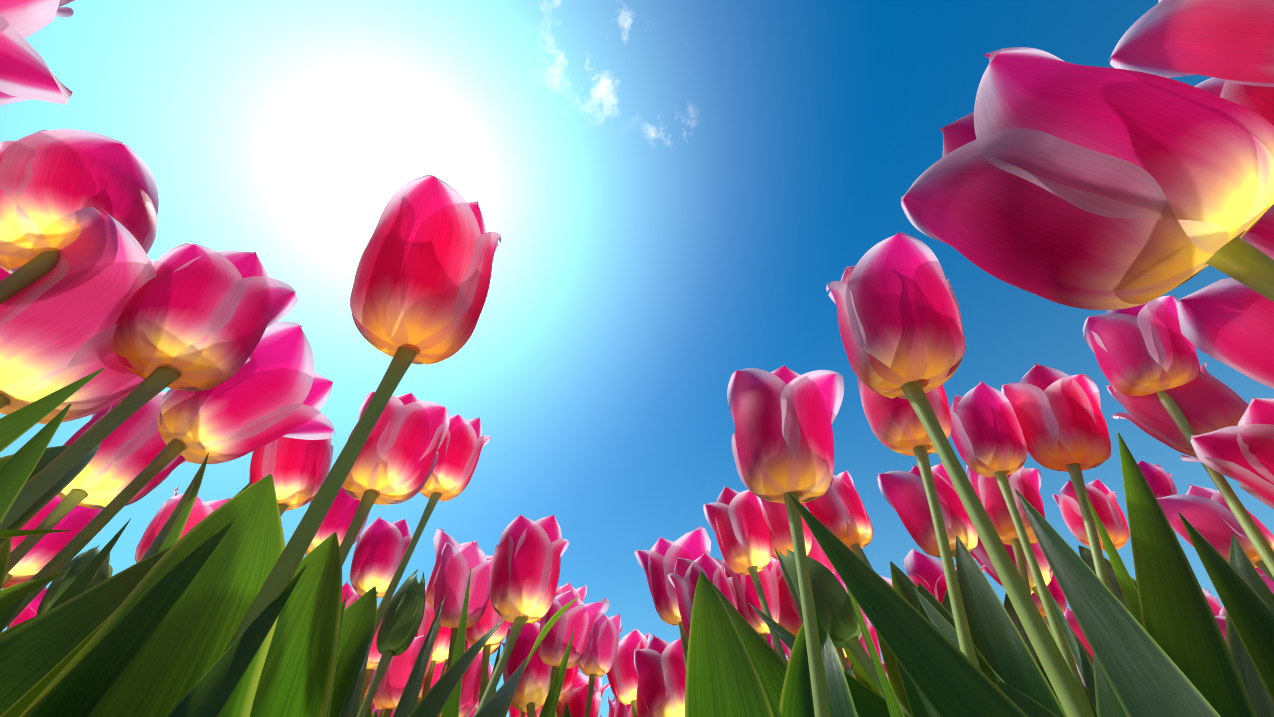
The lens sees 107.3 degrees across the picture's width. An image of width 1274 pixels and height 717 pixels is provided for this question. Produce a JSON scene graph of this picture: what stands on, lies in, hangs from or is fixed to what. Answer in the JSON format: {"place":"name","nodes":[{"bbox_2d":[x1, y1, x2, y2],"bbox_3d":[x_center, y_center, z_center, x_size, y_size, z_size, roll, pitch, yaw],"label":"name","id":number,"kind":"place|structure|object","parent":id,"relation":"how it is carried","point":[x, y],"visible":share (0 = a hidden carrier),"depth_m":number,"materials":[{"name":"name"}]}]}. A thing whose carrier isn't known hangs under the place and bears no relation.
{"place":"outdoors","nodes":[
{"label":"outdoors","id":0,"kind":"place"},
{"bbox_2d":[363,670,375,700],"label":"tulip","id":1,"kind":"object","parent":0,"point":[372,676],"visible":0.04,"depth_m":0.72,"materials":[{"name":"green plant"}]},
{"bbox_2d":[0,0,1273,716],"label":"sky","id":2,"kind":"structure","parent":0,"point":[674,192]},
{"label":"ground","id":3,"kind":"structure","parent":0,"visible":0},
{"bbox_2d":[0,267,11,280],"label":"tulip","id":4,"kind":"object","parent":3,"relation":"on","point":[4,274],"depth_m":0.28,"materials":[{"name":"pink plant"}]},
{"bbox_2d":[0,91,30,105],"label":"tulip","id":5,"kind":"object","parent":3,"relation":"on","point":[5,98],"visible":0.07,"depth_m":0.24,"materials":[{"name":"pink plant"}]},
{"bbox_2d":[2,578,31,588],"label":"tulip","id":6,"kind":"object","parent":3,"relation":"on","point":[9,583],"visible":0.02,"depth_m":0.55,"materials":[{"name":"plant"}]},
{"bbox_2d":[6,587,47,629],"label":"tulip","id":7,"kind":"object","parent":3,"relation":"on","point":[29,611],"visible":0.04,"depth_m":0.49,"materials":[{"name":"pink plant"}]},
{"bbox_2d":[0,0,72,104],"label":"tulip","id":8,"kind":"object","parent":3,"relation":"on","point":[25,71],"visible":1,"depth_m":0.19,"materials":[{"name":"pink plant"}]},
{"bbox_2d":[1,496,103,588],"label":"tulip","id":9,"kind":"object","parent":3,"relation":"on","point":[42,552],"visible":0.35,"depth_m":0.51,"materials":[{"name":"pink plant"}]},
{"bbox_2d":[56,0,74,16],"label":"tulip","id":10,"kind":"object","parent":3,"relation":"on","point":[65,12],"visible":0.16,"depth_m":0.23,"materials":[{"name":"pink plant"}]},
{"bbox_2d":[36,545,112,615],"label":"tulip","id":11,"kind":"object","parent":3,"relation":"on","point":[76,566],"visible":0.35,"depth_m":0.42,"materials":[{"name":"green plant"}]},
{"bbox_2d":[0,129,158,596],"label":"tulip","id":12,"kind":"object","parent":3,"relation":"on","point":[50,180],"visible":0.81,"depth_m":0.23,"materials":[{"name":"pink plant"}]},
{"bbox_2d":[5,392,187,574],"bbox_3d":[-0.330,0.199,0.158,0.222,0.561,0.086,-30,-54,25],"label":"tulip","id":13,"kind":"object","parent":3,"relation":"on","point":[130,449],"visible":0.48,"depth_m":0.32,"materials":[{"name":"pink plant"}]},
{"bbox_2d":[0,207,250,611],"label":"tulip","id":14,"kind":"object","parent":3,"relation":"on","point":[58,326],"visible":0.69,"depth_m":0.21,"materials":[{"name":"pink plant"}]},
{"bbox_2d":[0,243,298,715],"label":"tulip","id":15,"kind":"object","parent":3,"relation":"on","point":[195,317],"visible":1,"depth_m":0.22,"materials":[{"name":"pink plant"}]},
{"bbox_2d":[0,410,332,589],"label":"tulip","id":16,"kind":"object","parent":3,"relation":"on","point":[298,469],"visible":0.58,"depth_m":0.40,"materials":[{"name":"pink plant"}]},
{"bbox_2d":[0,322,334,636],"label":"tulip","id":17,"kind":"object","parent":3,"relation":"on","point":[275,387],"visible":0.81,"depth_m":0.31,"materials":[{"name":"pink plant"}]},
{"bbox_2d":[134,486,230,562],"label":"tulip","id":18,"kind":"object","parent":3,"relation":"on","point":[201,510],"visible":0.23,"depth_m":0.50,"materials":[{"name":"pink plant"}]},
{"bbox_2d":[19,174,510,716],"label":"tulip","id":19,"kind":"object","parent":3,"relation":"on","point":[207,590],"visible":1,"depth_m":0.17,"materials":[{"name":"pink plant"}]},
{"bbox_2d":[305,487,369,554],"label":"tulip","id":20,"kind":"object","parent":3,"relation":"on","point":[339,516],"visible":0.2,"depth_m":0.52,"materials":[{"name":"pink plant"}]},
{"bbox_2d":[342,582,360,608],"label":"tulip","id":21,"kind":"object","parent":3,"relation":"on","point":[353,595],"visible":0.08,"depth_m":0.56,"materials":[{"name":"pink plant"}]},
{"bbox_2d":[356,620,381,716],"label":"tulip","id":22,"kind":"object","parent":3,"relation":"on","point":[375,655],"visible":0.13,"depth_m":0.64,"materials":[{"name":"pink plant"}]},
{"bbox_2d":[372,701,384,716],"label":"tulip","id":23,"kind":"object","parent":3,"relation":"on","point":[382,711],"visible":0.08,"depth_m":0.81,"materials":[{"name":"plant"}]},
{"bbox_2d":[350,517,412,716],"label":"tulip","id":24,"kind":"object","parent":3,"relation":"on","point":[381,548],"visible":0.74,"depth_m":0.53,"materials":[{"name":"pink plant"}]},
{"bbox_2d":[372,707,395,716],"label":"tulip","id":25,"kind":"object","parent":3,"relation":"on","point":[379,710],"visible":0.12,"depth_m":0.90,"materials":[{"name":"pink plant"}]},
{"bbox_2d":[357,569,424,716],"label":"tulip","id":26,"kind":"object","parent":3,"relation":"on","point":[402,618],"visible":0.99,"depth_m":0.40,"materials":[{"name":"green plant"}]},
{"bbox_2d":[374,633,432,716],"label":"tulip","id":27,"kind":"object","parent":3,"relation":"on","point":[390,689],"visible":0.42,"depth_m":0.55,"materials":[{"name":"pink plant"}]},
{"bbox_2d":[329,414,490,716],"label":"tulip","id":28,"kind":"object","parent":3,"relation":"on","point":[464,442],"visible":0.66,"depth_m":0.41,"materials":[{"name":"pink plant"}]},
{"bbox_2d":[250,391,578,716],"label":"tulip","id":29,"kind":"object","parent":3,"relation":"on","point":[396,460],"visible":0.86,"depth_m":0.23,"materials":[{"name":"pink plant"}]},
{"bbox_2d":[415,662,444,706],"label":"tulip","id":30,"kind":"object","parent":3,"relation":"on","point":[438,668],"visible":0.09,"depth_m":0.80,"materials":[{"name":"pink plant"}]},
{"bbox_2d":[372,529,492,716],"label":"tulip","id":31,"kind":"object","parent":3,"relation":"on","point":[441,538],"visible":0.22,"depth_m":0.58,"materials":[{"name":"pink plant"}]},
{"bbox_2d":[415,586,450,699],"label":"tulip","id":32,"kind":"object","parent":3,"relation":"on","point":[441,648],"visible":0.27,"depth_m":0.60,"materials":[{"name":"pink plant"}]},
{"bbox_2d":[439,660,447,678],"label":"tulip","id":33,"kind":"object","parent":3,"relation":"on","point":[444,666],"depth_m":0.72,"materials":[{"name":"green plant"}]},
{"bbox_2d":[440,650,482,716],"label":"tulip","id":34,"kind":"object","parent":3,"relation":"on","point":[470,687],"visible":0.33,"depth_m":0.59,"materials":[{"name":"pink plant"}]},
{"bbox_2d":[433,540,491,714],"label":"tulip","id":35,"kind":"object","parent":3,"relation":"on","point":[456,565],"visible":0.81,"depth_m":0.49,"materials":[{"name":"pink plant"}]},
{"bbox_2d":[467,707,476,716],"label":"tulip","id":36,"kind":"object","parent":3,"relation":"on","point":[471,713],"visible":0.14,"depth_m":0.72,"materials":[{"name":"pink plant"}]},
{"bbox_2d":[474,662,492,707],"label":"tulip","id":37,"kind":"object","parent":3,"relation":"on","point":[490,668],"visible":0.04,"depth_m":0.95,"materials":[{"name":"pink plant"}]},
{"bbox_2d":[466,598,510,705],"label":"tulip","id":38,"kind":"object","parent":3,"relation":"on","point":[491,618],"visible":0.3,"depth_m":0.59,"materials":[{"name":"pink plant"}]},
{"bbox_2d":[509,705,526,716],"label":"tulip","id":39,"kind":"object","parent":3,"relation":"on","point":[513,712],"visible":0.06,"depth_m":0.94,"materials":[{"name":"pink plant"}]},
{"bbox_2d":[465,638,571,716],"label":"tulip","id":40,"kind":"object","parent":3,"relation":"on","point":[566,710],"visible":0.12,"depth_m":0.65,"materials":[{"name":"pink plant"}]},
{"bbox_2d":[474,514,569,715],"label":"tulip","id":41,"kind":"object","parent":3,"relation":"on","point":[525,567],"visible":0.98,"depth_m":0.38,"materials":[{"name":"pink plant"}]},
{"bbox_2d":[510,620,539,716],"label":"tulip","id":42,"kind":"object","parent":3,"relation":"on","point":[522,714],"visible":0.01,"depth_m":0.72,"materials":[{"name":"pink plant"}]},
{"bbox_2d":[501,622,551,716],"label":"tulip","id":43,"kind":"object","parent":3,"relation":"on","point":[530,695],"visible":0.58,"depth_m":0.50,"materials":[{"name":"pink plant"}]},
{"bbox_2d":[535,704,543,716],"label":"tulip","id":44,"kind":"object","parent":3,"relation":"on","point":[538,711],"visible":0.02,"depth_m":0.83,"materials":[{"name":"pink plant"}]},
{"bbox_2d":[540,582,586,622],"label":"tulip","id":45,"kind":"object","parent":3,"relation":"on","point":[581,592],"visible":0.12,"depth_m":0.66,"materials":[{"name":"pink plant"}]},
{"bbox_2d":[559,664,577,701],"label":"tulip","id":46,"kind":"object","parent":3,"relation":"on","point":[569,680],"visible":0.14,"depth_m":0.69,"materials":[{"name":"pink plant"}]},
{"bbox_2d":[538,590,609,692],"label":"tulip","id":47,"kind":"object","parent":3,"relation":"on","point":[580,617],"visible":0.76,"depth_m":0.47,"materials":[{"name":"pink plant"}]},
{"bbox_2d":[556,684,600,716],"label":"tulip","id":48,"kind":"object","parent":3,"relation":"on","point":[575,699],"visible":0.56,"depth_m":0.68,"materials":[{"name":"pink plant"}]},
{"bbox_2d":[574,672,609,713],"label":"tulip","id":49,"kind":"object","parent":3,"relation":"on","point":[582,679],"visible":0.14,"depth_m":0.75,"materials":[{"name":"pink plant"}]},
{"bbox_2d":[578,613,623,716],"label":"tulip","id":50,"kind":"object","parent":3,"relation":"on","point":[597,659],"visible":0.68,"depth_m":0.64,"materials":[{"name":"pink plant"}]},
{"bbox_2d":[607,697,614,716],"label":"tulip","id":51,"kind":"object","parent":3,"relation":"on","point":[611,708],"visible":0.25,"depth_m":1.19,"materials":[{"name":"pink plant"}]},
{"bbox_2d":[614,696,632,716],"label":"tulip","id":52,"kind":"object","parent":3,"relation":"on","point":[622,710],"visible":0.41,"depth_m":0.97,"materials":[{"name":"pink plant"}]},
{"bbox_2d":[606,629,650,716],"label":"tulip","id":53,"kind":"object","parent":3,"relation":"on","point":[622,675],"visible":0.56,"depth_m":0.72,"materials":[{"name":"pink plant"}]},
{"bbox_2d":[0,368,1273,716],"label":"leaves","id":54,"kind":"object","parent":3,"relation":"on","point":[1160,648],"visible":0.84,"depth_m":0.15,"materials":[{"name":"green plant"}]},
{"bbox_2d":[636,676,650,716],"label":"tulip","id":55,"kind":"object","parent":3,"relation":"on","point":[642,710],"visible":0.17,"depth_m":0.68,"materials":[{"name":"pink plant"}]},
{"bbox_2d":[634,634,685,716],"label":"tulip","id":56,"kind":"object","parent":3,"relation":"on","point":[659,664],"visible":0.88,"depth_m":0.54,"materials":[{"name":"pink plant"}]},
{"bbox_2d":[634,526,710,668],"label":"tulip","id":57,"kind":"object","parent":3,"relation":"on","point":[657,561],"visible":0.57,"depth_m":0.55,"materials":[{"name":"pink plant"}]},
{"bbox_2d":[703,486,787,662],"bbox_3d":[0.135,0.319,0.291,0.128,0.592,0.183,28,-53,-23],"label":"tulip","id":58,"kind":"object","parent":3,"relation":"on","point":[736,521],"visible":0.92,"depth_m":0.48,"materials":[{"name":"pink plant"}]},
{"bbox_2d":[712,557,779,642],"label":"tulip","id":59,"kind":"object","parent":3,"relation":"on","point":[745,590],"visible":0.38,"depth_m":0.52,"materials":[{"name":"pink plant"}]},
{"bbox_2d":[668,552,853,676],"bbox_3d":[0.071,0.325,0.243,0.133,0.514,0.218,20,-50,-18],"label":"tulip","id":60,"kind":"object","parent":3,"relation":"on","point":[683,578],"visible":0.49,"depth_m":0.45,"materials":[{"name":"pink plant"}]},
{"bbox_2d":[685,365,857,716],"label":"tulip","id":61,"kind":"object","parent":3,"relation":"on","point":[783,417],"visible":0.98,"depth_m":0.27,"materials":[{"name":"pink plant"}]},
{"bbox_2d":[766,634,790,661],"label":"tulip","id":62,"kind":"object","parent":3,"relation":"on","point":[786,649],"visible":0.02,"depth_m":0.84,"materials":[{"name":"pink plant"}]},
{"bbox_2d":[771,564,801,635],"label":"tulip","id":63,"kind":"object","parent":3,"relation":"on","point":[789,620],"visible":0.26,"depth_m":0.51,"materials":[{"name":"pink plant"}]},
{"bbox_2d":[780,511,849,670],"bbox_3d":[0.221,0.424,0.401,0.113,0.609,0.077,8,-47,-7],"label":"tulip","id":64,"kind":"object","parent":3,"relation":"on","point":[817,553],"visible":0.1,"depth_m":0.56,"materials":[{"name":"pink plant"}]},
{"bbox_2d":[835,572,848,656],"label":"tulip","id":65,"kind":"object","parent":3,"relation":"on","point":[840,580],"visible":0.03,"depth_m":0.60,"materials":[{"name":"pink plant"}]},
{"bbox_2d":[708,377,977,716],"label":"tulip","id":66,"kind":"object","parent":3,"relation":"on","point":[895,424],"visible":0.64,"depth_m":0.32,"materials":[{"name":"green plant"}]},
{"bbox_2d":[779,548,911,716],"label":"tulip","id":67,"kind":"object","parent":3,"relation":"on","point":[834,610],"visible":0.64,"depth_m":0.31,"materials":[{"name":"green plant"}]},
{"bbox_2d":[760,498,956,716],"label":"tulip","id":68,"kind":"object","parent":3,"relation":"on","point":[776,521],"visible":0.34,"depth_m":0.52,"materials":[{"name":"pink plant"}]},
{"bbox_2d":[846,606,881,678],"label":"tulip","id":69,"kind":"object","parent":3,"relation":"on","point":[871,629],"visible":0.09,"depth_m":0.62,"materials":[{"name":"pink plant"}]},
{"bbox_2d":[875,576,892,638],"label":"tulip","id":70,"kind":"object","parent":3,"relation":"on","point":[888,581],"visible":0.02,"depth_m":0.66,"materials":[{"name":"pink plant"}]},
{"bbox_2d":[882,662,888,679],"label":"tulip","id":71,"kind":"object","parent":3,"relation":"on","point":[883,664],"visible":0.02,"depth_m":0.65,"materials":[{"name":"pink plant"}]},
{"bbox_2d":[804,470,1062,707],"bbox_3d":[0.232,0.313,0.298,0.127,0.611,0.155,33,-55,-27],"label":"tulip","id":72,"kind":"object","parent":3,"relation":"on","point":[837,509],"visible":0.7,"depth_m":0.49,"materials":[{"name":"pink plant"}]},
{"bbox_2d":[844,466,1044,715],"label":"tulip","id":73,"kind":"object","parent":3,"relation":"on","point":[1025,483],"visible":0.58,"depth_m":0.44,"materials":[{"name":"pink plant"}]},
{"bbox_2d":[904,549,985,603],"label":"tulip","id":74,"kind":"object","parent":3,"relation":"on","point":[926,571],"visible":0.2,"depth_m":0.53,"materials":[{"name":"pink plant"}]},
{"bbox_2d":[878,462,1096,716],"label":"tulip","id":75,"kind":"object","parent":3,"relation":"on","point":[904,494],"visible":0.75,"depth_m":0.45,"materials":[{"name":"pink plant"}]},
{"bbox_2d":[890,362,1112,667],"bbox_3d":[0.302,0.252,0.248,0.240,0.621,0.072,-13,-48,12],"label":"tulip","id":76,"kind":"object","parent":3,"relation":"on","point":[1061,419],"visible":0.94,"depth_m":0.40,"materials":[{"name":"pink plant"}]},
{"bbox_2d":[950,381,1094,716],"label":"tulip","id":77,"kind":"object","parent":3,"relation":"on","point":[987,436],"visible":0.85,"depth_m":0.38,"materials":[{"name":"green plant"}]},
{"bbox_2d":[953,536,1093,668],"bbox_3d":[0.423,0.371,0.336,0.105,0.587,0.157,14,-48,-12],"label":"tulip","id":78,"kind":"object","parent":3,"relation":"on","point":[978,553],"visible":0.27,"depth_m":0.50,"materials":[{"name":"pink plant"}]},
{"bbox_2d":[1031,574,1066,639],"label":"tulip","id":79,"kind":"object","parent":3,"relation":"on","point":[1055,590],"visible":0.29,"depth_m":0.65,"materials":[{"name":"pink plant"}]},
{"bbox_2d":[826,232,1273,716],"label":"tulip","id":80,"kind":"object","parent":3,"relation":"on","point":[893,298],"visible":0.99,"depth_m":0.23,"materials":[{"name":"pink plant"}]},
{"bbox_2d":[1064,607,1092,657],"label":"tulip","id":81,"kind":"object","parent":3,"relation":"on","point":[1072,621],"visible":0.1,"depth_m":0.56,"materials":[{"name":"pink plant"}]},
{"bbox_2d":[901,47,1273,309],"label":"tulip","id":82,"kind":"object","parent":3,"relation":"on","point":[1050,177],"visible":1,"depth_m":0.14,"materials":[{"name":"pink plant"}]},
{"bbox_2d":[1053,479,1128,554],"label":"tulip","id":83,"kind":"object","parent":3,"relation":"on","point":[1104,503],"visible":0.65,"depth_m":0.59,"materials":[{"name":"pink plant"}]},
{"bbox_2d":[1137,460,1176,536],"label":"tulip","id":84,"kind":"object","parent":3,"relation":"on","point":[1159,480],"visible":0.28,"depth_m":0.83,"materials":[{"name":"pink plant"}]},
{"bbox_2d":[1078,295,1273,610],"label":"tulip","id":85,"kind":"object","parent":3,"relation":"on","point":[1147,348],"visible":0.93,"depth_m":0.38,"materials":[{"name":"pink plant"}]},
{"bbox_2d":[1107,362,1248,456],"bbox_3d":[0.417,0.179,0.162,0.075,0.593,0.184,-23,-51,20],"label":"tulip","id":86,"kind":"object","parent":3,"relation":"on","point":[1205,401],"visible":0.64,"depth_m":0.36,"materials":[{"name":"pink plant"}]},
{"bbox_2d":[1109,0,1273,86],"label":"tulip","id":87,"kind":"object","parent":3,"relation":"on","point":[1232,41],"visible":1,"depth_m":0.23,"materials":[{"name":"pink plant"}]},
{"bbox_2d":[1202,588,1221,615],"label":"tulip","id":88,"kind":"object","parent":3,"relation":"on","point":[1215,605],"visible":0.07,"depth_m":0.60,"materials":[{"name":"pink plant"}]},
{"bbox_2d":[1156,484,1273,581],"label":"tulip","id":89,"kind":"object","parent":3,"relation":"on","point":[1208,515],"visible":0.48,"depth_m":0.54,"materials":[{"name":"pink plant"}]},
{"bbox_2d":[1215,606,1225,640],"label":"tulip","id":90,"kind":"object","parent":3,"relation":"on","point":[1221,619],"visible":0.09,"depth_m":0.52,"materials":[{"name":"pink plant"}]},
{"bbox_2d":[1176,278,1273,388],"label":"tulip","id":91,"kind":"object","parent":3,"relation":"on","point":[1229,322],"visible":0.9,"depth_m":0.28,"materials":[{"name":"pink plant"}]},
{"bbox_2d":[1181,398,1273,508],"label":"tulip","id":92,"kind":"object","parent":3,"relation":"on","point":[1242,452],"visible":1,"depth_m":0.28,"materials":[{"name":"pink plant"}]},
{"bbox_2d":[1194,77,1273,125],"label":"tulip","id":93,"kind":"object","parent":3,"relation":"on","point":[1259,100],"visible":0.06,"depth_m":0.27,"materials":[{"name":"pink plant"}]},
{"bbox_2d":[1242,204,1273,259],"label":"tulip","id":94,"kind":"object","parent":3,"relation":"on","point":[1259,235],"visible":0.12,"depth_m":0.25,"materials":[{"name":"pink plant"}]},
{"bbox_2d":[1255,568,1264,574],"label":"tulip","id":95,"kind":"object","parent":3,"relation":"on","point":[1259,571],"visible":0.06,"depth_m":0.67,"materials":[{"name":"pink plant"}]},
{"bbox_2d":[1260,574,1273,593],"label":"tulip","id":96,"kind":"object","parent":3,"relation":"on","point":[1268,582],"visible":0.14,"depth_m":0.65,"materials":[{"name":"pink plant"}]}
]}

